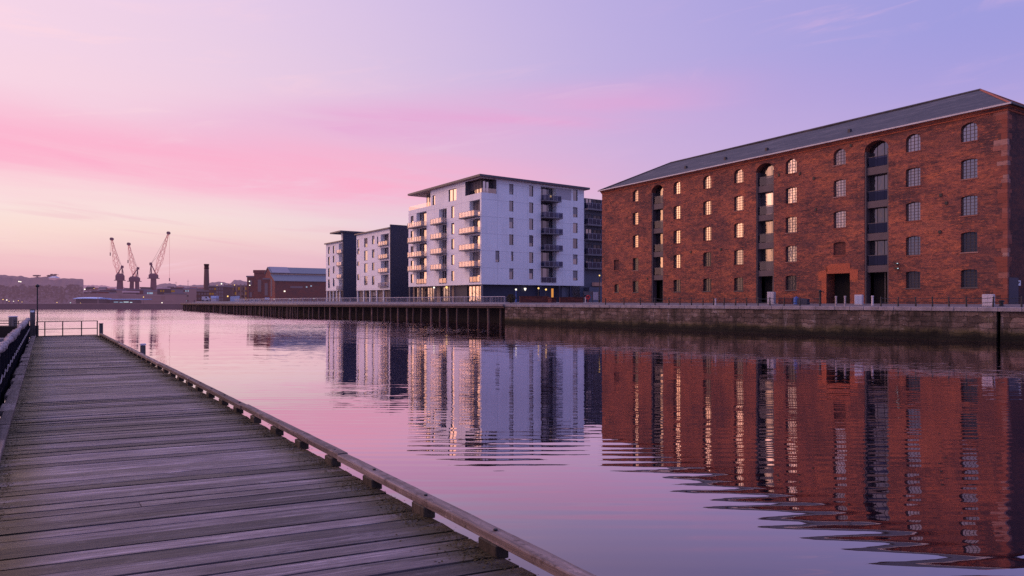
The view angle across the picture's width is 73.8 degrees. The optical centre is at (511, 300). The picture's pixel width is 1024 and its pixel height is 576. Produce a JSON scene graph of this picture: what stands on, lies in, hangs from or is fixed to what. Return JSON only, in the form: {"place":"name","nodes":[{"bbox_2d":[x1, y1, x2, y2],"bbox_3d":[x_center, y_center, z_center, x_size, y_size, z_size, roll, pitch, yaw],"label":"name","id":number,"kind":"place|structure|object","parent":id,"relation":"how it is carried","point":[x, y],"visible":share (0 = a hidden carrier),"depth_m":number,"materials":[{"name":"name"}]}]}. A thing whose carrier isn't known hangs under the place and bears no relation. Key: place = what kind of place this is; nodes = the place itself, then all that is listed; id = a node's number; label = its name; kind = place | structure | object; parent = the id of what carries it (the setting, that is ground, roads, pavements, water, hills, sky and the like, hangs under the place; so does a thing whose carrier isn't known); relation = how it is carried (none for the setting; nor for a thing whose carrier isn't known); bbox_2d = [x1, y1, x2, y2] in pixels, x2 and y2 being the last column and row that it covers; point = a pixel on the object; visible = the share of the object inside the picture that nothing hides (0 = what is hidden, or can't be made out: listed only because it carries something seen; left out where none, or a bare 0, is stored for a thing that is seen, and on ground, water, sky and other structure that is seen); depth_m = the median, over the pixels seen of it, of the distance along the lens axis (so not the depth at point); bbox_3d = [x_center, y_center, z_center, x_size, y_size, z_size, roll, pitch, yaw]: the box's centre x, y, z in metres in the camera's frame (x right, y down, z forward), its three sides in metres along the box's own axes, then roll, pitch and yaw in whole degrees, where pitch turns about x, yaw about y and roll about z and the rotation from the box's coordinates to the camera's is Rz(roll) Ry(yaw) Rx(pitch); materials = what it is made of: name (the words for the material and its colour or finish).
{"place":"outdoors","nodes":[
{"label":"outdoors","id":0,"kind":"place"},
{"bbox_2d":[0,303,75,303],"bbox_3d":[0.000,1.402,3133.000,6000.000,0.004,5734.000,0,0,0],"label":"ground","id":1,"kind":"structure","parent":0,"point":[38,303],"depth_m":318.56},
{"bbox_2d":[0,284,122,302],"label":"distant trees","id":2,"kind":"object","parent":1,"relation":"on","point":[32,290],"visible":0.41,"depth_m":336.06,"materials":[{"name":"grey plant"}]},
{"bbox_2d":[73,297,110,303],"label":"ferry terminal","id":3,"kind":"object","parent":1,"relation":"on","point":[92,300],"visible":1,"depth_m":285.00,"materials":[{"name":"metal"}]},
{"bbox_2d":[83,293,120,298],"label":"dock shed","id":4,"kind":"structure","parent":1,"relation":"on","point":[112,295],"depth_m":300.00,"materials":[{"name":"metal"}]},
{"bbox_2d":[110,237,125,288],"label":"dock crane","id":5,"kind":"object","parent":1,"relation":"on","point":[119,278],"visible":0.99,"depth_m":339.47,"materials":[{"name":"metal"}]},
{"bbox_2d":[107,299,151,303],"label":"quayside hall","id":6,"kind":"structure","parent":1,"relation":"on","point":[124,301],"depth_m":292.00,"materials":[{"name":"stone"}]},
{"bbox_2d":[127,242,141,288],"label":"dock crane","id":7,"kind":"object","parent":1,"relation":"on","point":[133,279],"visible":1,"depth_m":343.47,"materials":[{"name":"metal"}]},
{"bbox_2d":[120,294,149,298],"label":"dock shed","id":8,"kind":"structure","parent":1,"relation":"on","point":[133,296],"depth_m":302.00,"materials":[{"name":"metal"}]},
{"bbox_2d":[141,300,172,303],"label":"quay building","id":9,"kind":"structure","parent":1,"relation":"on","point":[157,301],"depth_m":288.00,"materials":[{"name":"grey"}]},
{"bbox_2d":[149,295,164,299],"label":"dock shed","id":10,"kind":"structure","parent":1,"relation":"on","point":[157,297],"depth_m":300.00,"materials":[{"name":"metal"}]},
{"bbox_2d":[147,231,170,289],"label":"dock crane","id":11,"kind":"object","parent":1,"relation":"on","point":[153,277],"visible":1,"depth_m":335.73,"materials":[{"name":"metal"}]},
{"bbox_2d":[156,288,170,294],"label":"town building","id":12,"kind":"structure","parent":1,"relation":"on","point":[161,291],"depth_m":319.32,"materials":[{"name":"grey"}]},
{"bbox_2d":[164,293,186,303],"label":"brick building","id":13,"kind":"structure","parent":1,"relation":"on","point":[177,298],"depth_m":300.89,"materials":[{"name":"brick"}]},
{"bbox_2d":[171,287,182,292],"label":"town building","id":14,"kind":"structure","parent":1,"relation":"on","point":[176,290],"depth_m":320.45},
{"bbox_2d":[183,288,196,302],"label":"town building","id":15,"kind":"structure","parent":1,"relation":"on","point":[191,295],"depth_m":314.05,"materials":[{"name":"stone"}]},
{"bbox_2d":[196,290,208,300],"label":"brick building","id":16,"kind":"structure","parent":1,"relation":"on","point":[200,294],"depth_m":322.00,"materials":[{"name":"brick"}]},
{"bbox_2d":[204,264,208,289],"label":"factory chimney","id":17,"kind":"object","parent":16,"relation":"on","point":[206,276],"visible":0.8,"depth_m":329.02,"materials":[{"name":"brown brick"}]},
{"bbox_2d":[0,275,82,302],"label":"hill","id":18,"kind":"structure","parent":0,"point":[7,280],"depth_m":381.91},
{"bbox_2d":[83,285,134,290],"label":"hill","id":19,"kind":"structure","parent":0,"point":[95,286],"depth_m":879.00,"materials":[{"name":"grey"}]},
{"bbox_2d":[157,280,246,301],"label":"hill","id":20,"kind":"structure","parent":0,"point":[238,282],"depth_m":597.75,"materials":[{"name":"grey"}]},
{"bbox_2d":[215,286,233,300],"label":"brick building","id":21,"kind":"structure","parent":0,"point":[222,292],"depth_m":301.04,"materials":[{"name":"brick"}]},
{"bbox_2d":[246,276,253,300],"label":"brick building","id":22,"kind":"structure","parent":0,"point":[251,278],"depth_m":284.00,"materials":[{"name":"brick"}]},
{"bbox_2d":[324,230,361,301],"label":"apartment building","id":23,"kind":"structure","parent":0,"point":[340,268],"depth_m":212.01,"materials":[{"name":"paint"}]},
{"bbox_2d":[354,224,412,301],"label":"apartment building","id":24,"kind":"structure","parent":0,"point":[381,262],"depth_m":187.23,"materials":[{"name":"paint"}]},
{"bbox_2d":[407,174,589,301],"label":"apartment building","id":25,"kind":"structure","parent":0,"point":[474,237],"depth_m":153.86,"materials":[{"name":"paint"}]},
{"bbox_2d":[420,212,425,225],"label":"window","id":26,"kind":"structure","parent":25,"relation":"in","point":[422,215],"depth_m":168.29,"materials":[{"name":"glass"}]},
{"bbox_2d":[420,228,425,240],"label":"window","id":27,"kind":"structure","parent":25,"relation":"in","point":[422,231],"depth_m":168.29,"materials":[{"name":"glass"}]},
{"bbox_2d":[420,243,425,255],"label":"window","id":28,"kind":"structure","parent":25,"relation":"in","point":[422,246],"depth_m":168.29,"materials":[{"name":"glass"}]},
{"bbox_2d":[420,257,425,269],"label":"window","id":29,"kind":"structure","parent":25,"relation":"in","point":[422,260],"depth_m":168.29,"materials":[{"name":"glass"}]},
{"bbox_2d":[420,272,425,283],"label":"window","id":30,"kind":"structure","parent":25,"relation":"in","point":[422,274],"depth_m":168.91,"materials":[{"name":"glass"}]},
{"bbox_2d":[425,287,433,300],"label":"window","id":31,"kind":"structure","parent":25,"relation":"in","point":[429,292],"depth_m":165.80,"materials":[{"name":"glass"}]},
{"bbox_2d":[440,287,448,300],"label":"window","id":32,"kind":"structure","parent":25,"relation":"in","point":[444,292],"depth_m":160.04,"materials":[{"name":"glass"}]},
{"bbox_2d":[449,188,455,201],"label":"window","id":33,"kind":"structure","parent":25,"relation":"in","point":[452,193],"depth_m":155.30,"materials":[{"name":"glass"}]},
{"bbox_2d":[468,286,479,300],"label":"window","id":34,"kind":"structure","parent":25,"relation":"in","point":[473,291],"depth_m":149.64,"materials":[{"name":"glass"}]},
{"bbox_2d":[470,180,481,194],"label":"window","id":35,"kind":"structure","parent":25,"relation":"in","point":[475,187],"depth_m":149.06,"materials":[{"name":"glass"}]},
{"bbox_2d":[473,201,479,215],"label":"window","id":36,"kind":"structure","parent":25,"relation":"in","point":[476,205],"depth_m":148.55,"materials":[{"name":"glass"}]},
{"bbox_2d":[473,219,479,231],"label":"window","id":37,"kind":"structure","parent":25,"relation":"in","point":[476,223],"depth_m":148.62,"materials":[{"name":"glass"}]},
{"bbox_2d":[473,235,479,248],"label":"window","id":38,"kind":"structure","parent":25,"relation":"in","point":[476,239],"depth_m":148.62,"materials":[{"name":"glass"}]},
{"bbox_2d":[473,252,479,265],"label":"window","id":39,"kind":"structure","parent":25,"relation":"in","point":[476,255],"depth_m":148.55,"materials":[{"name":"glass"}]},
{"bbox_2d":[473,268,479,281],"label":"window","id":40,"kind":"structure","parent":25,"relation":"in","point":[476,272],"depth_m":148.55,"materials":[{"name":"glass"}]},
{"bbox_2d":[482,180,492,192],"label":"window","id":41,"kind":"structure","parent":25,"relation":"in","point":[487,185],"depth_m":147.83,"materials":[{"name":"glass"}]},
{"bbox_2d":[541,188,551,199],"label":"window","id":42,"kind":"structure","parent":25,"relation":"in","point":[547,191],"depth_m":157.09,"materials":[{"name":"glass"}]},
{"bbox_2d":[541,202,551,216],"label":"window","id":43,"kind":"structure","parent":25,"relation":"in","point":[547,207],"depth_m":157.09,"materials":[{"name":"glass"}]},
{"bbox_2d":[541,219,551,227],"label":"window","id":44,"kind":"structure","parent":25,"relation":"in","point":[544,223],"depth_m":157.09,"materials":[{"name":"glass"}]},
{"bbox_2d":[541,235,551,249],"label":"window","id":45,"kind":"structure","parent":25,"relation":"in","point":[545,239],"depth_m":157.06,"materials":[{"name":"glass"}]},
{"bbox_2d":[541,252,551,260],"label":"window","id":46,"kind":"structure","parent":25,"relation":"in","point":[545,256],"depth_m":157.09,"materials":[{"name":"glass"}]},
{"bbox_2d":[541,268,551,276],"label":"window","id":47,"kind":"structure","parent":25,"relation":"in","point":[545,272],"depth_m":157.09,"materials":[{"name":"glass"}]},
{"bbox_2d":[562,287,568,296],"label":"door","id":48,"kind":"structure","parent":25,"relation":"in","point":[565,290],"depth_m":159.53,"materials":[{"name":"glass"}]},
{"bbox_2d":[0,309,1023,575],"bbox_3d":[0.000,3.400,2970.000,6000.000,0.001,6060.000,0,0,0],"label":"water","id":49,"kind":"structure","parent":0,"point":[600,451],"depth_m":18.27,"materials":[{"name":"liquid"}]},
{"bbox_2d":[8,316,17,325],"bbox_3d":[-27.418,2.376,37.500,0.324,3.048,0.324,0,0,0],"label":"mooring post","id":50,"kind":"object","parent":49,"relation":"in","point":[12,320],"visible":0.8,"depth_m":37.35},
{"bbox_2d":[0,325,38,341],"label":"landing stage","id":51,"kind":"object","parent":49,"relation":"in","point":[5,330],"visible":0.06,"depth_m":37.10,"materials":[{"name":"wood"}]},
{"bbox_2d":[30,309,35,336],"bbox_3d":[-23.783,2.165,33.858,0.244,3.469,0.247,0,0,-35],"label":"mooring post","id":52,"kind":"object","parent":49,"relation":"in","point":[32,322],"visible":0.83,"depth_m":33.77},
{"bbox_2d":[0,304,182,308],"bbox_3d":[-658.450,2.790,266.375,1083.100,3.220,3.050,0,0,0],"label":"quay wall","id":53,"kind":"structure","parent":49,"relation":"in","point":[93,306],"depth_m":265.00,"materials":[{"name":"concrete"}]},
{"bbox_2d":[0,333,595,575],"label":"boardwalk pier","id":54,"kind":"structure","parent":49,"relation":"in","point":[123,466],"depth_m":6.29,"materials":[{"name":"grey wood"}]},
{"bbox_2d":[0,318,29,405],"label":"pier fence","id":55,"kind":"object","parent":54,"relation":"on","point":[14,343],"visible":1,"depth_m":16.71,"materials":[{"name":"metal"}]},
{"bbox_2d":[36,321,97,336],"bbox_3d":[-22.453,1.416,34.487,2.612,0.767,0.056,0,0,-35],"label":"pier head railing","id":56,"kind":"object","parent":54,"relation":"on","point":[81,328],"visible":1,"depth_m":34.34,"materials":[{"name":"black metal"}]},
{"bbox_2d":[180,303,504,323],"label":"timber wharf","id":57,"kind":"structure","parent":49,"relation":"in","point":[487,313],"depth_m":123.67,"materials":[{"name":"wood"}]},
{"bbox_2d":[237,296,504,303],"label":"wharf railing","id":58,"kind":"object","parent":57,"relation":"on","point":[318,300],"visible":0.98,"depth_m":120.68,"materials":[{"name":"metal"}]},
{"bbox_2d":[504,304,1023,342],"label":"quay wall","id":59,"kind":"structure","parent":49,"relation":"in","point":[955,323],"depth_m":67.98,"materials":[{"name":"stone"}]},
{"bbox_2d":[605,296,1022,306],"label":"chain fence","id":60,"kind":"object","parent":59,"relation":"on","point":[948,302],"visible":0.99,"depth_m":63.41,"materials":[{"name":"black metal"}]},
{"bbox_2d":[0,0,1023,288],"label":"sky","id":61,"kind":"structure","parent":0,"point":[251,133],"materials":[{"name":"pink"}]},
{"bbox_2d":[519,296,548,302],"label":"garden wall","id":62,"kind":"structure","parent":0,"point":[533,299],"depth_m":110.38,"materials":[{"name":"brick"}]},
{"bbox_2d":[559,297,582,302],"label":"garden wall","id":63,"kind":"structure","parent":0,"point":[570,299],"depth_m":112.36,"materials":[{"name":"brick"}]},
{"bbox_2d":[573,198,601,301],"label":"apartment building","id":64,"kind":"structure","parent":0,"point":[592,239],"depth_m":173.41,"materials":[{"name":"metal"}]},
{"bbox_2d":[194,301,1023,306],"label":"pavement","id":65,"kind":"structure","parent":0,"point":[811,304],"depth_m":86.69,"materials":[{"name":"concrete"}]},
{"bbox_2d":[208,285,216,300],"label":"brick building","id":66,"kind":"structure","parent":65,"relation":"on","point":[212,290],"depth_m":312.00,"materials":[{"name":"brick"}]},
{"bbox_2d":[224,284,246,298],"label":"frame building","id":67,"kind":"structure","parent":65,"relation":"on","point":[240,290],"depth_m":317.94,"materials":[{"name":"grey brick"}]},
{"bbox_2d":[253,270,265,300],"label":"brick tower","id":68,"kind":"structure","parent":65,"relation":"on","point":[259,275],"depth_m":282.00,"materials":[{"name":"brick"}]},
{"bbox_2d":[263,278,269,300],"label":"brick building","id":69,"kind":"structure","parent":65,"relation":"on","point":[266,287],"depth_m":276.00,"materials":[{"name":"brick"}]},
{"bbox_2d":[264,267,328,300],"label":"dockside shed","id":70,"kind":"structure","parent":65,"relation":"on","point":[310,283],"depth_m":277.27,"materials":[{"name":"brick"}]},
{"bbox_2d":[767,292,775,303],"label":"utility cabinet","id":71,"kind":"object","parent":65,"relation":"on","point":[771,295],"visible":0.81,"depth_m":76.33,"materials":[{"name":"metal"}]},
{"bbox_2d":[778,297,793,303],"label":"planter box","id":72,"kind":"object","parent":65,"relation":"on","point":[789,299],"visible":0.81,"depth_m":75.47,"materials":[{"name":"wood"}]},
{"bbox_2d":[797,299,809,304],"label":"crate","id":73,"kind":"object","parent":65,"relation":"on","point":[803,301],"visible":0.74,"depth_m":72.12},
{"bbox_2d":[854,295,863,304],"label":"notice box","id":74,"kind":"object","parent":65,"relation":"on","point":[858,299],"visible":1,"depth_m":68.64,"materials":[{"name":"metal"}]},
{"bbox_2d":[982,294,994,306],"bbox_3d":[40.832,-0.010,58.487,0.520,1.050,0.850,0,0,-43],"label":"utility cabinet","id":75,"kind":"object","parent":65,"relation":"on","point":[989,299],"visible":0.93,"depth_m":58.32,"materials":[{"name":"metal"}]},
{"bbox_2d":[597,89,1023,303],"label":"brick warehouse","id":76,"kind":"structure","parent":0,"point":[924,200],"depth_m":79.91,"materials":[{"name":"red brick"}]},
{"bbox_2d":[673,206,680,219],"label":"window","id":77,"kind":"structure","parent":76,"relation":"in","point":[678,208],"depth_m":101.42,"materials":[{"name":"glass"}]},
{"bbox_2d":[673,230,680,244],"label":"window","id":78,"kind":"structure","parent":76,"relation":"in","point":[677,233],"depth_m":101.38,"materials":[{"name":"glass"}]},
{"bbox_2d":[673,255,680,268],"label":"window","id":79,"kind":"structure","parent":76,"relation":"in","point":[677,257],"depth_m":101.38,"materials":[{"name":"glass"}]},
{"bbox_2d":[674,182,680,194],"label":"window","id":80,"kind":"structure","parent":76,"relation":"in","point":[677,186],"depth_m":101.38,"materials":[{"name":"glass"}]},
{"bbox_2d":[675,280,680,291],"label":"window","id":81,"kind":"structure","parent":76,"relation":"in","point":[677,282],"depth_m":101.44,"materials":[{"name":"glass"}]},
{"bbox_2d":[702,176,710,189],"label":"window","id":82,"kind":"structure","parent":76,"relation":"in","point":[707,183],"depth_m":96.66,"materials":[{"name":"glass"}]},
{"bbox_2d":[702,201,710,215],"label":"window","id":83,"kind":"structure","parent":76,"relation":"in","point":[707,205],"depth_m":96.66,"materials":[{"name":"glass"}]},
{"bbox_2d":[702,227,710,241],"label":"window","id":84,"kind":"structure","parent":76,"relation":"in","point":[707,231],"depth_m":96.66,"materials":[{"name":"glass"}]},
{"bbox_2d":[702,279,710,291],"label":"window","id":85,"kind":"structure","parent":76,"relation":"in","point":[707,282],"depth_m":96.66,"materials":[{"name":"glass"}]},
{"bbox_2d":[704,252,710,266],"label":"window","id":86,"kind":"structure","parent":76,"relation":"in","point":[707,256],"depth_m":96.66,"materials":[{"name":"glass"}]},
{"bbox_2d":[733,196,742,211],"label":"window","id":87,"kind":"structure","parent":76,"relation":"in","point":[738,200],"depth_m":91.92,"materials":[{"name":"glass"}]},
{"bbox_2d":[733,250,742,265],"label":"window","id":88,"kind":"structure","parent":76,"relation":"in","point":[739,253],"depth_m":91.92,"materials":[{"name":"glass"}]},
{"bbox_2d":[733,277,742,291],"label":"window","id":89,"kind":"structure","parent":76,"relation":"in","point":[738,281],"depth_m":91.92,"materials":[{"name":"glass"}]},
{"bbox_2d":[733,169,743,184],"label":"window","id":90,"kind":"structure","parent":76,"relation":"in","point":[739,174],"depth_m":91.92,"materials":[{"name":"glass"}]},
{"bbox_2d":[733,223,743,238],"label":"window","id":91,"kind":"structure","parent":76,"relation":"in","point":[738,227],"depth_m":91.92,"materials":[{"name":"glass"}]},
{"bbox_2d":[785,246,795,262],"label":"window","id":92,"kind":"structure","parent":76,"relation":"in","point":[791,250],"depth_m":85.12,"materials":[{"name":"glass"}]},
{"bbox_2d":[785,159,796,174],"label":"window","id":93,"kind":"structure","parent":76,"relation":"in","point":[791,165],"depth_m":85.12,"materials":[{"name":"glass"}]},
{"bbox_2d":[785,187,796,204],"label":"window","id":94,"kind":"structure","parent":76,"relation":"in","point":[791,192],"depth_m":85.12,"materials":[{"name":"glass"}]},
{"bbox_2d":[785,217,796,233],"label":"window","id":95,"kind":"structure","parent":76,"relation":"in","point":[791,222],"depth_m":85.12,"materials":[{"name":"glass"}]},
{"bbox_2d":[785,276,796,290],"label":"window","id":96,"kind":"structure","parent":76,"relation":"in","point":[791,280],"depth_m":85.12,"materials":[{"name":"glass"}]},
{"bbox_2d":[832,242,845,255],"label":"window","id":97,"kind":"structure","parent":76,"relation":"in","point":[840,247],"depth_m":79.46,"materials":[{"name":"red glass"}]},
{"bbox_2d":[833,149,845,166],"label":"window","id":98,"kind":"structure","parent":76,"relation":"in","point":[840,156],"depth_m":79.59,"materials":[{"name":"glass"}]},
{"bbox_2d":[833,180,845,197],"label":"window","id":99,"kind":"structure","parent":76,"relation":"in","point":[840,185],"depth_m":79.59,"materials":[{"name":"glass"}]},
{"bbox_2d":[833,211,845,228],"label":"window","id":100,"kind":"structure","parent":76,"relation":"in","point":[840,217],"depth_m":79.59,"materials":[{"name":"glass"}]},
{"bbox_2d":[905,134,920,153],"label":"window","id":101,"kind":"structure","parent":76,"relation":"in","point":[913,142],"depth_m":72.52,"materials":[{"name":"glass"}]},
{"bbox_2d":[905,168,920,187],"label":"window","id":102,"kind":"structure","parent":76,"relation":"in","point":[913,175],"depth_m":72.52,"materials":[{"name":"glass"}]},
{"bbox_2d":[905,202,920,221],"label":"window","id":103,"kind":"structure","parent":76,"relation":"in","point":[913,209],"depth_m":72.56,"materials":[{"name":"glass"}]},
{"bbox_2d":[905,236,920,256],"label":"window","id":104,"kind":"structure","parent":76,"relation":"in","point":[913,243],"depth_m":72.56,"materials":[{"name":"glass"}]},
{"bbox_2d":[905,271,920,288],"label":"window","id":105,"kind":"structure","parent":76,"relation":"in","point":[913,278],"depth_m":72.56,"materials":[{"name":"glass"}]},
{"bbox_2d":[960,123,977,143],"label":"window","id":106,"kind":"structure","parent":76,"relation":"in","point":[969,132],"depth_m":67.93,"materials":[{"name":"glass"}]},
{"bbox_2d":[960,159,977,180],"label":"window","id":107,"kind":"structure","parent":76,"relation":"in","point":[969,167],"depth_m":67.95,"materials":[{"name":"glass"}]},
{"bbox_2d":[960,196,977,216],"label":"window","id":108,"kind":"structure","parent":76,"relation":"in","point":[969,203],"depth_m":67.95,"materials":[{"name":"glass"}]},
{"bbox_2d":[960,232,977,253],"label":"window","id":109,"kind":"structure","parent":76,"relation":"in","point":[969,239],"depth_m":67.95,"materials":[{"name":"glass"}]},
{"bbox_2d":[960,269,977,288],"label":"window","id":110,"kind":"structure","parent":76,"relation":"in","point":[969,277],"depth_m":67.93,"materials":[{"name":"glass"}]},
{"bbox_2d":[1009,277,1017,303],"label":"door","id":111,"kind":"structure","parent":76,"relation":"in","point":[1013,282],"depth_m":65.47,"materials":[{"name":"metal"}]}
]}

